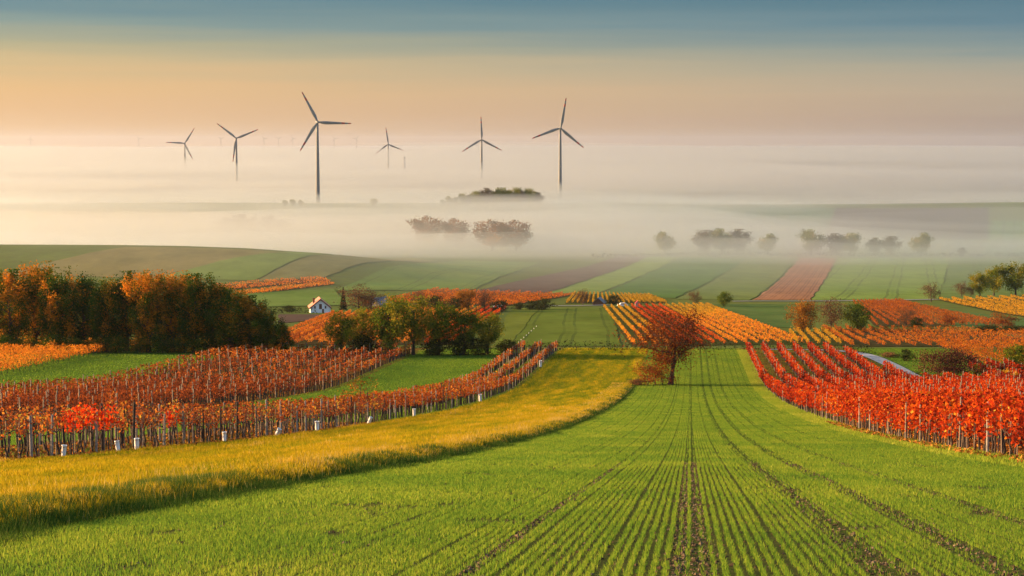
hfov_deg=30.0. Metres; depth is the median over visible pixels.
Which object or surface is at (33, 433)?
vine post
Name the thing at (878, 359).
road
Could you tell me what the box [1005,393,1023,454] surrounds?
grapevine
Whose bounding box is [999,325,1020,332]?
bush
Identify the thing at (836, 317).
tree
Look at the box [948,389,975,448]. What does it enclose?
grapevine
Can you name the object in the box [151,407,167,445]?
grapevine
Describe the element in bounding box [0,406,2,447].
vine post
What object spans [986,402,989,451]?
vine post
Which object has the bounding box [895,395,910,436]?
grapevine
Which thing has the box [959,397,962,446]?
vine post
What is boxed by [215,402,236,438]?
grapevine
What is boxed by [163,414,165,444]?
vine post
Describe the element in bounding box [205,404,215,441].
grapevine
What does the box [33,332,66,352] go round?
bush
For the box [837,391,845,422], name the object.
grapevine
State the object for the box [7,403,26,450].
grapevine
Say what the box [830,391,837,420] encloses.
grapevine
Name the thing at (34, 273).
tree
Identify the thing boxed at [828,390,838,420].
grapevine
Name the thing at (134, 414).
vine post
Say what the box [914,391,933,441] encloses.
grapevine
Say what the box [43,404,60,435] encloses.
grapevine
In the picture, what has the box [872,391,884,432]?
grapevine
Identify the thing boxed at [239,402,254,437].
grapevine
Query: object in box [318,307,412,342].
vine row
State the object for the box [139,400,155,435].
grapevine
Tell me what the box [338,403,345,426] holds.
grapevine
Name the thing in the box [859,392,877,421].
grapevine
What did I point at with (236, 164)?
wind turbine
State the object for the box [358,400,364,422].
grapevine
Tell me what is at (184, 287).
tree
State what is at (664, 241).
tree
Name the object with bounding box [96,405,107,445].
grapevine
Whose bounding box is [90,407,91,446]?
vine post
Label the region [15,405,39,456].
grapevine
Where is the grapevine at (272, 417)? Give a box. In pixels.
[267,400,276,429]
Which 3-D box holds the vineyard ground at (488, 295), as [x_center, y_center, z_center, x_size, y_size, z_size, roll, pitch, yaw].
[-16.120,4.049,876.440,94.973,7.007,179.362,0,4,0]
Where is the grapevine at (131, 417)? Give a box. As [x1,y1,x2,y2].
[124,403,137,431]
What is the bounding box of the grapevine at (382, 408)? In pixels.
[375,396,386,420]
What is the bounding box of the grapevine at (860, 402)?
[855,396,871,427]
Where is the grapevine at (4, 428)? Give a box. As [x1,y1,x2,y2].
[0,408,20,458]
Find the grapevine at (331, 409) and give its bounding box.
[327,401,337,426]
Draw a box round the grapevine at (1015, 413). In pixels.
[1007,394,1023,439]
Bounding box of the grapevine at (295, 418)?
[290,404,303,432]
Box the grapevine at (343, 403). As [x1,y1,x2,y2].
[339,399,347,425]
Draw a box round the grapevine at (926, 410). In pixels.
[922,391,936,441]
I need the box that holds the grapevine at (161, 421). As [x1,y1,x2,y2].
[156,403,168,440]
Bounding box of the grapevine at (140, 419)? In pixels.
[131,404,145,442]
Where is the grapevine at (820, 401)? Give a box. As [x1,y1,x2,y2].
[817,388,825,416]
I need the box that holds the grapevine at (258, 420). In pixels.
[251,401,269,435]
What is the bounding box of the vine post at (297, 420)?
[296,406,297,431]
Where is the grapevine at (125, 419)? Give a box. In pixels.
[114,405,129,448]
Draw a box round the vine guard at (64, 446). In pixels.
[61,444,66,455]
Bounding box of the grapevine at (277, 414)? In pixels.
[273,399,283,431]
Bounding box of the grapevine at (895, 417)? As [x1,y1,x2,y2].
[889,399,903,435]
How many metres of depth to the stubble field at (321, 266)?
1073.23 m
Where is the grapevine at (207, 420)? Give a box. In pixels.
[199,405,208,435]
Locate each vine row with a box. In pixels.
[0,337,91,359]
[0,338,101,362]
[0,338,136,374]
[0,339,27,350]
[0,339,52,353]
[0,343,68,356]
[0,344,90,369]
[217,276,316,284]
[221,277,326,287]
[222,277,323,285]
[229,279,330,288]
[235,281,326,290]
[239,281,331,292]
[242,282,333,293]
[276,310,334,334]
[286,307,382,341]
[289,305,379,336]
[289,310,341,335]
[295,310,350,337]
[295,313,371,343]
[305,309,357,338]
[306,305,403,341]
[315,310,367,341]
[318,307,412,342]
[387,287,438,297]
[391,288,448,299]
[395,288,458,300]
[396,305,462,340]
[399,289,468,301]
[401,304,473,342]
[409,289,479,302]
[424,304,489,343]
[426,289,488,301]
[426,305,480,335]
[440,289,499,302]
[440,290,509,303]
[445,306,493,333]
[452,290,520,302]
[453,307,501,339]
[467,291,529,302]
[473,291,540,304]
[487,291,551,304]
[495,291,562,303]
[507,292,572,304]
[566,291,575,302]
[603,304,635,343]
[610,304,646,343]
[617,304,657,343]
[620,292,629,302]
[624,292,635,302]
[624,304,667,342]
[628,292,640,302]
[631,303,679,341]
[632,293,645,302]
[636,293,650,302]
[638,303,691,343]
[640,293,655,302]
[644,293,660,302]
[645,303,702,343]
[648,293,666,302]
[652,303,714,342]
[658,303,725,342]
[665,303,737,342]
[672,302,747,341]
[678,302,758,342]
[685,302,769,341]
[692,302,781,342]
[698,302,792,341]
[705,302,802,342]
[789,328,799,342]
[797,327,809,343]
[805,327,820,343]
[813,327,830,342]
[821,327,842,343]
[822,323,853,344]
[829,326,851,342]
[834,325,869,345]
[845,323,885,344]
[853,299,877,324]
[857,299,888,324]
[861,299,900,324]
[861,327,900,345]
[865,299,911,325]
[868,299,920,322]
[868,324,915,345]
[872,298,933,324]
[877,298,944,323]
[880,326,932,345]
[882,299,954,324]
[884,298,967,325]
[887,299,977,325]
[891,325,943,343]
[892,299,988,324]
[895,298,996,323]
[898,297,1012,324]
[902,325,959,342]
[914,325,972,342]
[925,325,993,344]
[936,338,992,367]
[937,325,1008,343]
[939,297,1023,316]
[949,326,1022,344]
[951,296,1023,313]
[954,338,1009,362]
[960,325,1022,342]
[964,295,1022,310]
[970,339,1023,362]
[972,326,1022,338]
[976,295,1023,308]
[987,295,1023,305]
[988,326,1023,336]
[988,339,1012,348]
[998,326,1023,335]
[999,295,1023,303]
[1004,339,1023,347]
[1011,295,1023,299]
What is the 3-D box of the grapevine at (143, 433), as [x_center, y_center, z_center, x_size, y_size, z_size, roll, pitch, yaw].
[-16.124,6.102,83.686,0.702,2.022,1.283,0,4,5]
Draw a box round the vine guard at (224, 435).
[222,431,226,440]
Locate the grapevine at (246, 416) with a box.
[242,404,252,431]
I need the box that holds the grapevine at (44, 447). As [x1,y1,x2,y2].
[34,403,57,450]
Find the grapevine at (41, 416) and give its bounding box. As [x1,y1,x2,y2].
[34,404,48,444]
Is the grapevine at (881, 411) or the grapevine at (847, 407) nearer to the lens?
the grapevine at (881, 411)
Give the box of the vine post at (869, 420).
[869,410,870,429]
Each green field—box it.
[154,252,387,279]
[242,289,352,306]
[336,260,537,289]
[515,308,621,345]
[549,207,834,238]
[552,256,675,293]
[595,257,743,297]
[677,258,796,299]
[678,304,809,327]
[812,258,948,299]
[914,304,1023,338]
[938,258,1023,299]
[984,221,1023,255]
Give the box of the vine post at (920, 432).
[919,405,921,440]
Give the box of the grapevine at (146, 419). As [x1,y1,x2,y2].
[140,402,153,436]
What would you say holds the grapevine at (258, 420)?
on the ground at (62, 202)
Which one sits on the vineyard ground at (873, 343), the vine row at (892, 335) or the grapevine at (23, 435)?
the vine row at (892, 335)
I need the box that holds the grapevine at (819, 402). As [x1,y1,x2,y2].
[816,389,824,416]
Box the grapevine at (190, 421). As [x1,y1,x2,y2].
[184,403,196,442]
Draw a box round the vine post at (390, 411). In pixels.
[389,400,390,418]
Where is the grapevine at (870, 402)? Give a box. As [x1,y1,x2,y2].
[864,393,884,430]
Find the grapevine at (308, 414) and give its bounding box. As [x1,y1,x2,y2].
[301,405,309,429]
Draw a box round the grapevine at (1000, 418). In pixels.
[988,387,1023,453]
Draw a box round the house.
[308,297,331,312]
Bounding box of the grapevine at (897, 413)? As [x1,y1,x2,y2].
[889,394,912,431]
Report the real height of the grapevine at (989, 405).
2.057 m
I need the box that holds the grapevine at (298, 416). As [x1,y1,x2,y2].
[293,405,301,430]
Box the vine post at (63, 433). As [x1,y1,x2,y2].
[62,416,64,443]
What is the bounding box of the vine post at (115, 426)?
[115,402,116,438]
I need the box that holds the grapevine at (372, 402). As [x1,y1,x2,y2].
[369,399,377,421]
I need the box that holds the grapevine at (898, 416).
[892,397,905,436]
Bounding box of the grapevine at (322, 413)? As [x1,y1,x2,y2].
[320,403,326,427]
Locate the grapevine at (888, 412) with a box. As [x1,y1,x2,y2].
[881,397,895,433]
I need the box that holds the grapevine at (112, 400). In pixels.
[103,399,116,444]
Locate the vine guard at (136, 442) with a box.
[134,438,139,448]
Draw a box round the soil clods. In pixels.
[0,462,1023,575]
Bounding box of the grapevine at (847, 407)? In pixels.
[845,393,853,423]
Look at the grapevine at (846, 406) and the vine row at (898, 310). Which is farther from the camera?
the vine row at (898, 310)
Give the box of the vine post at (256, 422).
[255,406,256,436]
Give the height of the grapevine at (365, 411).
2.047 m
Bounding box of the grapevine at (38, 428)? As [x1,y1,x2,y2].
[25,403,45,456]
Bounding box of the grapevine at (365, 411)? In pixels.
[360,398,367,421]
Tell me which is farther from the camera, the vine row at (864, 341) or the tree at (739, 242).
the tree at (739, 242)
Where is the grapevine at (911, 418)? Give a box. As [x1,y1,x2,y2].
[903,396,917,437]
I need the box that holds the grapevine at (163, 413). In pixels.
[156,403,171,446]
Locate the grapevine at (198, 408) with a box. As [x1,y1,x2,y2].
[193,405,202,436]
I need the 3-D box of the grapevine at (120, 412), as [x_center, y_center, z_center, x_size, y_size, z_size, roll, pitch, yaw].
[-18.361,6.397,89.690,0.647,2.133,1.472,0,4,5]
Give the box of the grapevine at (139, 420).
[131,407,149,447]
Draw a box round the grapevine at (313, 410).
[311,399,318,430]
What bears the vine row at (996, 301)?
on the vineyard ground at (990, 306)
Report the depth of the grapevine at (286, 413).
112.47 m
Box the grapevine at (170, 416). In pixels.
[157,403,183,444]
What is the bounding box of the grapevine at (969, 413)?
[963,390,984,449]
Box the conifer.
[339,287,347,310]
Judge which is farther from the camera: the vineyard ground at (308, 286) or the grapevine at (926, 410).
the vineyard ground at (308, 286)
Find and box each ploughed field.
[277,314,319,322]
[476,255,643,291]
[753,258,835,299]
[823,208,988,238]
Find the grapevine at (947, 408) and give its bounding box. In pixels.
[934,392,959,444]
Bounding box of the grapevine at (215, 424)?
[210,404,221,439]
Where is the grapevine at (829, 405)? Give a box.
[825,389,834,418]
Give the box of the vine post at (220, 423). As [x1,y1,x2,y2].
[219,406,221,439]
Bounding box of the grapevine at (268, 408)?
[262,406,273,434]
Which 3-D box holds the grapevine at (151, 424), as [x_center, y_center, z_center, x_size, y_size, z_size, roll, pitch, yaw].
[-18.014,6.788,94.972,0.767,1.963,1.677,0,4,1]
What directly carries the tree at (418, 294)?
on the ground at (62, 202)
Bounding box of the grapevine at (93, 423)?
[85,406,99,446]
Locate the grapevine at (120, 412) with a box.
[117,400,129,443]
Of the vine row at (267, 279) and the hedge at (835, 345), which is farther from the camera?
the vine row at (267, 279)
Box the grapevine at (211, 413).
[204,399,215,435]
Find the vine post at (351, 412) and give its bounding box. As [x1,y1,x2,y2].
[350,397,352,424]
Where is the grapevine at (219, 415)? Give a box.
[216,404,226,433]
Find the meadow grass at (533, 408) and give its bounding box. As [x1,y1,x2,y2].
[0,347,646,525]
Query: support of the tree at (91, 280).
on the ground at (62, 202)
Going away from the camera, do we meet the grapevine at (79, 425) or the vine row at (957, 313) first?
the grapevine at (79, 425)
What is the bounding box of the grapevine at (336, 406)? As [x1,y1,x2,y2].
[330,399,338,426]
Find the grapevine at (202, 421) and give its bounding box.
[197,405,208,441]
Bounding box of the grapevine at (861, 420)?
[856,395,865,427]
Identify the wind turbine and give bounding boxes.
[166,129,193,186]
[218,124,257,195]
[300,92,350,202]
[376,130,403,183]
[462,119,500,192]
[532,99,583,201]
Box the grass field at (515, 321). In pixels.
[492,308,537,345]
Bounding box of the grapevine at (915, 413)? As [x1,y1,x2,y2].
[909,393,921,439]
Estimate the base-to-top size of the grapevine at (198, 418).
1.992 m
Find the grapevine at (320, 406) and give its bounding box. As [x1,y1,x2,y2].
[310,400,325,429]
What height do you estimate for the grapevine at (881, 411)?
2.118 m
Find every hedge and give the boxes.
[269,307,316,312]
[497,339,640,350]
[703,339,875,353]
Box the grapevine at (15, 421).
[9,404,26,447]
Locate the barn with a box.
[367,296,388,305]
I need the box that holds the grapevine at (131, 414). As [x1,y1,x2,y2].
[126,410,136,442]
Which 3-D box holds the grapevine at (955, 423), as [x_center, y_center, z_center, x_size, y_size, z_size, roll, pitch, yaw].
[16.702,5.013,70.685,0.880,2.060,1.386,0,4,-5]
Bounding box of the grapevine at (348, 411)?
[342,399,350,424]
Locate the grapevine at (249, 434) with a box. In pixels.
[245,405,254,436]
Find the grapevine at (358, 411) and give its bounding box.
[350,399,361,423]
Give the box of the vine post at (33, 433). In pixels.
[32,415,34,449]
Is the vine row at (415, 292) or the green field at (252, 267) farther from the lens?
the green field at (252, 267)
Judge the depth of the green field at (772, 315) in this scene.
716.21 m
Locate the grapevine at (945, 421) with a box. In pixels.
[937,395,963,444]
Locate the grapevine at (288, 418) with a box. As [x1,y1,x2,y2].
[281,398,291,432]
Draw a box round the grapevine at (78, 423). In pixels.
[72,404,90,447]
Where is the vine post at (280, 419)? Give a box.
[280,401,281,433]
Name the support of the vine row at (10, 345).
on the ground at (62, 202)
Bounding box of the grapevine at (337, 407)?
[335,396,341,426]
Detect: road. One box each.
[551,305,586,305]
[785,349,922,380]
[829,299,933,300]
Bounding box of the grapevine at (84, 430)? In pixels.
[75,406,88,447]
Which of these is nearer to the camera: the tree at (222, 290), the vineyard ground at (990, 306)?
the tree at (222, 290)
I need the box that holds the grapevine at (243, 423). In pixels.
[239,403,247,437]
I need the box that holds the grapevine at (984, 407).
[977,394,1006,452]
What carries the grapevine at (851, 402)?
on the ground at (62, 202)
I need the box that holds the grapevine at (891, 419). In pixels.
[885,398,897,435]
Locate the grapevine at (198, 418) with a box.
[193,405,201,436]
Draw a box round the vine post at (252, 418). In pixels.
[252,401,253,432]
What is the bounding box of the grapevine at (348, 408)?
[344,402,352,425]
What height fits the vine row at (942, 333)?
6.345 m
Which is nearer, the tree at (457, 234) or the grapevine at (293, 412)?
the grapevine at (293, 412)
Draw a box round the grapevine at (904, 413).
[898,393,913,437]
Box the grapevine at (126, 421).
[122,407,132,444]
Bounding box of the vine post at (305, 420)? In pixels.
[305,401,306,430]
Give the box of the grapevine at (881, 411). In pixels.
[877,396,889,428]
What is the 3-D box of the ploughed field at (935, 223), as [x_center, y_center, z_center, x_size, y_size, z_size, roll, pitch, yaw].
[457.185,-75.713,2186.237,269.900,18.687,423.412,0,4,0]
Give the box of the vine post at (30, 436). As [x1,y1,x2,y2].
[29,413,32,456]
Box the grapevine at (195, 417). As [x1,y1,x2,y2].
[190,405,199,423]
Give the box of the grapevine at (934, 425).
[926,394,946,442]
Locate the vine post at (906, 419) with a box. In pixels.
[905,402,907,437]
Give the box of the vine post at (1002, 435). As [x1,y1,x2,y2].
[1000,401,1003,452]
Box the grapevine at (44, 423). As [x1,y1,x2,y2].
[39,406,56,455]
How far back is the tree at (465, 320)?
325.36 m
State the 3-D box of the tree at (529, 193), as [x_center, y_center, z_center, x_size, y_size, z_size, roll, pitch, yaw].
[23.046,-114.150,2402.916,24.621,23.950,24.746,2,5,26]
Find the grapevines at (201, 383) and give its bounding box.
[0,340,1023,443]
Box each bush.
[0,333,22,350]
[18,337,39,350]
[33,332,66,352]
[57,336,85,350]
[82,338,105,352]
[93,334,132,352]
[122,337,150,352]
[146,333,184,353]
[167,335,196,353]
[183,331,219,352]
[208,337,237,350]
[277,305,295,311]
[336,333,393,354]
[417,338,452,355]
[423,294,445,308]
[444,296,466,310]
[444,335,478,355]
[462,337,493,355]
[490,300,508,310]
[494,338,518,353]
[509,303,527,309]
[520,300,536,309]
[529,298,557,309]
[605,294,621,304]
[629,378,645,384]
[631,355,680,384]
[879,351,898,357]
[895,349,917,360]
[907,346,993,375]
[909,316,923,327]
[937,312,961,325]
[973,325,993,332]
[973,363,983,375]
[985,325,1003,332]
[987,312,1021,326]
[997,342,1023,367]
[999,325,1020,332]
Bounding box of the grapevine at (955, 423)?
[951,396,971,446]
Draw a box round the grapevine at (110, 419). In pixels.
[99,403,123,449]
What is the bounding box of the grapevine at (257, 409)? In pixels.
[250,406,261,436]
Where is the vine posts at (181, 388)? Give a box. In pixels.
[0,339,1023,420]
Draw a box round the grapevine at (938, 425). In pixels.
[935,397,945,443]
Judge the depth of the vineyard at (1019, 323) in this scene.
627.48 m
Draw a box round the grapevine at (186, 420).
[177,403,187,438]
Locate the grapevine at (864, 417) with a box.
[860,398,867,428]
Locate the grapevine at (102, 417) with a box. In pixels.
[89,402,117,451]
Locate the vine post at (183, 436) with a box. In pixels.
[182,411,184,443]
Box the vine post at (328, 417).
[327,400,328,427]
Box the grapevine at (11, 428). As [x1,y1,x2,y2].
[0,405,15,452]
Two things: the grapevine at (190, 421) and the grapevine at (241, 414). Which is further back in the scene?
the grapevine at (241, 414)
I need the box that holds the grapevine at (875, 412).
[870,396,883,430]
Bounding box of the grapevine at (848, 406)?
[846,397,852,425]
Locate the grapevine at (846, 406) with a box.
[842,391,851,424]
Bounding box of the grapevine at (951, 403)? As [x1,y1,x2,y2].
[941,389,970,446]
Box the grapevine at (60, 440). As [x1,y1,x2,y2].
[52,410,63,449]
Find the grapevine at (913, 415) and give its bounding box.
[904,392,918,438]
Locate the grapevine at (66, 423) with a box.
[59,405,77,448]
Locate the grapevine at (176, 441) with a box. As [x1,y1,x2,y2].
[165,403,183,443]
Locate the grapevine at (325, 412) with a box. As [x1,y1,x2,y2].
[317,398,333,428]
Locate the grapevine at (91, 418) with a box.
[70,402,98,452]
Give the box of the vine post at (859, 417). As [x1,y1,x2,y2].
[858,397,859,427]
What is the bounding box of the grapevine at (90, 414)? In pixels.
[80,403,107,451]
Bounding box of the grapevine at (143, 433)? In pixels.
[136,404,151,446]
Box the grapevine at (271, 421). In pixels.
[269,405,274,434]
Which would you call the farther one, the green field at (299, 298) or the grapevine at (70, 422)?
the green field at (299, 298)
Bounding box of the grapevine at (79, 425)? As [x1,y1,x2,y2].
[62,405,89,453]
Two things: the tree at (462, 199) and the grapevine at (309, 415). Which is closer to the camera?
the grapevine at (309, 415)
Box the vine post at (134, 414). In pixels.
[132,402,135,448]
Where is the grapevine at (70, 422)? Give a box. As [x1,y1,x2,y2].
[55,405,86,454]
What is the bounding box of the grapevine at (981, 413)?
[973,391,996,442]
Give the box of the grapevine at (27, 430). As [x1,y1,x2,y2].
[22,409,28,446]
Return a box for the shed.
[592,296,605,304]
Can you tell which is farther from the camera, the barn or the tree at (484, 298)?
the barn
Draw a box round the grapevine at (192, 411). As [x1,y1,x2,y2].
[189,406,200,442]
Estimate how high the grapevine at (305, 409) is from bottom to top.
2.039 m
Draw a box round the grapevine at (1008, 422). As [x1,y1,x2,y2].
[992,393,1022,455]
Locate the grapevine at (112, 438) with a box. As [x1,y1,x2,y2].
[110,402,120,444]
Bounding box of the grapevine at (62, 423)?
[49,401,68,454]
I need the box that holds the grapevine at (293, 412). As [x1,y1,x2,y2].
[286,401,297,432]
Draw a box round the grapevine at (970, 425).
[963,394,986,448]
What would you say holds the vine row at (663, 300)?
on the vineyard ground at (575, 300)
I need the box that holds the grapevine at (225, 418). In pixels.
[219,403,231,431]
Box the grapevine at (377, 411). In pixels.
[375,399,379,420]
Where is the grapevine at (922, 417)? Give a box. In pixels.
[913,393,932,440]
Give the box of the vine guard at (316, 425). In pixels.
[315,421,318,429]
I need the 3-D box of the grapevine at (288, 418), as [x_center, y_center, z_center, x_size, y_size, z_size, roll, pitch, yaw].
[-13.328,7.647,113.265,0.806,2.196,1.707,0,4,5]
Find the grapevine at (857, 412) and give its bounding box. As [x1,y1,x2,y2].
[852,393,868,426]
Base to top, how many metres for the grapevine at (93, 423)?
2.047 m
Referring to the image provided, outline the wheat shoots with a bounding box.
[0,349,1023,575]
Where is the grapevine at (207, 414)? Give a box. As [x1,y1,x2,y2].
[196,406,215,441]
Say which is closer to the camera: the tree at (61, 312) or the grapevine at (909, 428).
the grapevine at (909, 428)
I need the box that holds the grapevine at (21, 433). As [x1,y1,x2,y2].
[14,406,32,457]
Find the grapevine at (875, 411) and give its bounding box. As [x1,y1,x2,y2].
[870,394,882,432]
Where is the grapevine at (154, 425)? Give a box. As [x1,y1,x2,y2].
[145,406,161,445]
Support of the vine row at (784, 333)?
on the vineyard ground at (632, 333)
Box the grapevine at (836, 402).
[832,389,843,421]
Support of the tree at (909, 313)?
on the ground at (62, 202)
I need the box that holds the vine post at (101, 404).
[100,403,103,450]
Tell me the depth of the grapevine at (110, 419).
78.52 m
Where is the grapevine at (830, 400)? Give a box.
[824,389,840,419]
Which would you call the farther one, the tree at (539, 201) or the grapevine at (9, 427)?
the tree at (539, 201)
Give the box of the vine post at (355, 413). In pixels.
[354,402,355,424]
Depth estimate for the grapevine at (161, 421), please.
97.42 m
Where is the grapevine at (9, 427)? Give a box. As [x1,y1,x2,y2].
[3,409,13,446]
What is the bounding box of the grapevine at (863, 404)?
[856,391,876,428]
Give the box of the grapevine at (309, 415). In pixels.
[303,402,314,429]
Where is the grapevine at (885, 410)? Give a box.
[877,396,896,433]
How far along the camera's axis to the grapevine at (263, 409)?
107.03 m
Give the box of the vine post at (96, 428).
[95,409,97,451]
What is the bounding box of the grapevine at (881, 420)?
[876,398,889,433]
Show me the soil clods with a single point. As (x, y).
(705, 557)
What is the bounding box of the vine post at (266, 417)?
[265,400,267,434]
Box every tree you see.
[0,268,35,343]
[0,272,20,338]
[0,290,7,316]
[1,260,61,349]
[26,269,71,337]
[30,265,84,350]
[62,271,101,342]
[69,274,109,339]
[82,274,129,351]
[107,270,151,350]
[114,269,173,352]
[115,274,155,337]
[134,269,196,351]
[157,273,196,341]
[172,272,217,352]
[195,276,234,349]
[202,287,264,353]
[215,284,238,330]
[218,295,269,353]
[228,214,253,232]
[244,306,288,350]
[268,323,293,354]
[322,310,358,353]
[333,283,381,312]
[340,305,385,347]
[341,376,379,414]
[362,290,386,310]
[367,293,415,355]
[369,198,377,206]
[389,294,440,354]
[405,215,443,245]
[410,289,426,304]
[421,299,460,354]
[433,218,471,246]
[444,196,453,206]
[447,307,485,354]
[452,197,459,206]
[453,288,477,309]
[457,193,468,206]
[464,196,473,206]
[468,191,480,206]
[470,219,509,250]
[472,312,507,353]
[474,288,496,310]
[475,188,495,206]
[477,192,488,206]
[490,191,502,206]
[491,220,537,250]
[494,187,511,206]
[501,190,514,206]
[505,187,520,206]
[517,190,528,206]
[523,188,538,206]
[532,192,545,206]
[573,288,592,304]
[613,303,718,384]
[654,232,676,252]
[688,290,702,302]
[689,230,719,253]
[707,228,735,253]
[717,291,733,306]
[724,229,753,253]
[755,233,778,253]
[783,298,823,331]
[795,229,829,255]
[816,297,849,327]
[821,233,849,255]
[835,233,861,255]
[839,301,876,330]
[864,238,883,255]
[879,236,903,255]
[897,307,922,327]
[907,232,934,255]
[917,282,940,301]
[950,281,967,295]
[957,247,966,255]
[966,287,974,295]
[967,270,994,295]
[984,263,1013,295]
[999,261,1023,295]
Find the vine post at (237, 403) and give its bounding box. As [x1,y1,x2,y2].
[236,401,238,439]
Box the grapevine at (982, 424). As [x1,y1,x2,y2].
[973,390,998,450]
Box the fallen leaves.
[0,389,1023,461]
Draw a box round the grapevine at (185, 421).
[175,403,191,442]
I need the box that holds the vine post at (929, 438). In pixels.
[928,404,932,441]
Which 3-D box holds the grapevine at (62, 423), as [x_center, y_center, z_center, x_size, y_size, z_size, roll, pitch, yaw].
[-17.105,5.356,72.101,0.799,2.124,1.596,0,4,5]
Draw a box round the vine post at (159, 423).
[158,404,160,439]
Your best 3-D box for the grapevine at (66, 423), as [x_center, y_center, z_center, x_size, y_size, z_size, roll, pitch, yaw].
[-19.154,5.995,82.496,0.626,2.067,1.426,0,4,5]
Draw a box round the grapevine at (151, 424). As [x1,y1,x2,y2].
[145,407,157,440]
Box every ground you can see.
[0,148,1023,575]
[213,278,330,289]
[248,283,332,292]
[279,307,508,344]
[290,313,368,341]
[396,290,570,305]
[567,294,665,302]
[602,305,805,345]
[789,331,846,344]
[819,328,1022,346]
[854,301,953,326]
[940,298,1023,316]
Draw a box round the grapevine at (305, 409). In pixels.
[300,402,310,431]
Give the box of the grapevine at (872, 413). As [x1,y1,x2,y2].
[868,397,875,430]
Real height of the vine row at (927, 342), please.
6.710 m
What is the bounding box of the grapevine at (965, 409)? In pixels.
[957,392,979,448]
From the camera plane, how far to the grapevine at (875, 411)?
101.49 m
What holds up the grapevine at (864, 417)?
on the ground at (62, 202)
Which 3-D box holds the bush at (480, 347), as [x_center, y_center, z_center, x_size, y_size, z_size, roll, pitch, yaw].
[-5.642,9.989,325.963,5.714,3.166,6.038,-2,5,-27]
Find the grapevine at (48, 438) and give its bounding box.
[46,405,56,444]
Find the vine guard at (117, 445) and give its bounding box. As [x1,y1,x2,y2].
[114,440,119,449]
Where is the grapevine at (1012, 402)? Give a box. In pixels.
[1000,390,1020,444]
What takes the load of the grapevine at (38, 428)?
on the ground at (62, 202)
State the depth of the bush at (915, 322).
576.88 m
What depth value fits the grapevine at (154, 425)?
84.88 m
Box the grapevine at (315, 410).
[311,400,320,420]
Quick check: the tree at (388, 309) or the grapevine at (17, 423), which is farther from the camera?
the tree at (388, 309)
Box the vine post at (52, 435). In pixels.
[51,415,52,455]
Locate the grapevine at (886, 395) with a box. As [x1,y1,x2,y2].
[884,394,903,434]
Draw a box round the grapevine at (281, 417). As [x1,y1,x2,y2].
[277,401,287,433]
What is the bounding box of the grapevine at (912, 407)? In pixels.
[907,391,928,431]
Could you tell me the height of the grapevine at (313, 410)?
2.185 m
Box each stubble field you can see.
[4,247,289,277]
[257,255,435,280]
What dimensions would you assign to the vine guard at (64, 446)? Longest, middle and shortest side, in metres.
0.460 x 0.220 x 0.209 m
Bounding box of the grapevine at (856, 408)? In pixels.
[852,393,862,426]
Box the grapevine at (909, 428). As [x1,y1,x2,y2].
[902,396,915,437]
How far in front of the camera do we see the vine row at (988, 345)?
333.50 m
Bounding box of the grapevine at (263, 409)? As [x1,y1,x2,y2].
[259,403,270,434]
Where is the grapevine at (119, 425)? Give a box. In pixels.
[114,401,130,449]
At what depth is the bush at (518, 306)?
744.70 m
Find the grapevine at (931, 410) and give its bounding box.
[925,389,947,442]
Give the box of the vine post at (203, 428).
[202,413,204,441]
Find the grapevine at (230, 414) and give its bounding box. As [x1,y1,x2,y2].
[228,407,235,438]
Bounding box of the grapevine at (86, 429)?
[85,405,93,442]
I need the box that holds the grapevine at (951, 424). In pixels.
[940,397,958,445]
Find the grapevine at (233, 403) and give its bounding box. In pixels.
[231,402,238,433]
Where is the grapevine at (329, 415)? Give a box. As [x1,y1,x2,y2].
[324,403,333,427]
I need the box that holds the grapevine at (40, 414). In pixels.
[32,405,48,449]
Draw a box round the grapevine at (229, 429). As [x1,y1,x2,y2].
[222,403,233,433]
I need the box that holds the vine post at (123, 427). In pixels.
[122,407,124,442]
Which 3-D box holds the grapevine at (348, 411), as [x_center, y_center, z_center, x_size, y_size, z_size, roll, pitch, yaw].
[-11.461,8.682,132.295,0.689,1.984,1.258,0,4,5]
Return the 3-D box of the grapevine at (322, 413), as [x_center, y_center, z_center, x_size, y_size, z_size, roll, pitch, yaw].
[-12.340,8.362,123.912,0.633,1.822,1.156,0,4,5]
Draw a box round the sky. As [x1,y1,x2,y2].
[0,0,1023,148]
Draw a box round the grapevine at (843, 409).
[840,392,846,423]
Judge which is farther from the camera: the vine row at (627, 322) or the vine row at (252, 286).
the vine row at (252, 286)
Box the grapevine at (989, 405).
[979,393,1008,453]
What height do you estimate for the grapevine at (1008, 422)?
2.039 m
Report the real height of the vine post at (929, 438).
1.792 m
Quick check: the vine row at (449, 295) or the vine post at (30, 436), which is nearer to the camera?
the vine post at (30, 436)
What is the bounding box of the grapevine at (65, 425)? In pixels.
[60,404,70,443]
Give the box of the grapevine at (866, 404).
[861,395,877,426]
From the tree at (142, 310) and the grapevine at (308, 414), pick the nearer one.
the grapevine at (308, 414)
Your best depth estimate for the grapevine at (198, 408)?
103.62 m
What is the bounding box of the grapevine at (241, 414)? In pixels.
[233,404,245,437]
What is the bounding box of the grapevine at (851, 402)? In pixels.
[847,394,856,425]
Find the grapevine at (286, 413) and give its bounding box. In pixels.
[279,402,289,433]
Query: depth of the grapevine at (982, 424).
65.27 m
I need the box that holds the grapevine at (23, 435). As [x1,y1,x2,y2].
[11,413,28,451]
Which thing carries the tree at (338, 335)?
on the ground at (62, 202)
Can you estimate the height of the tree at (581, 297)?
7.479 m

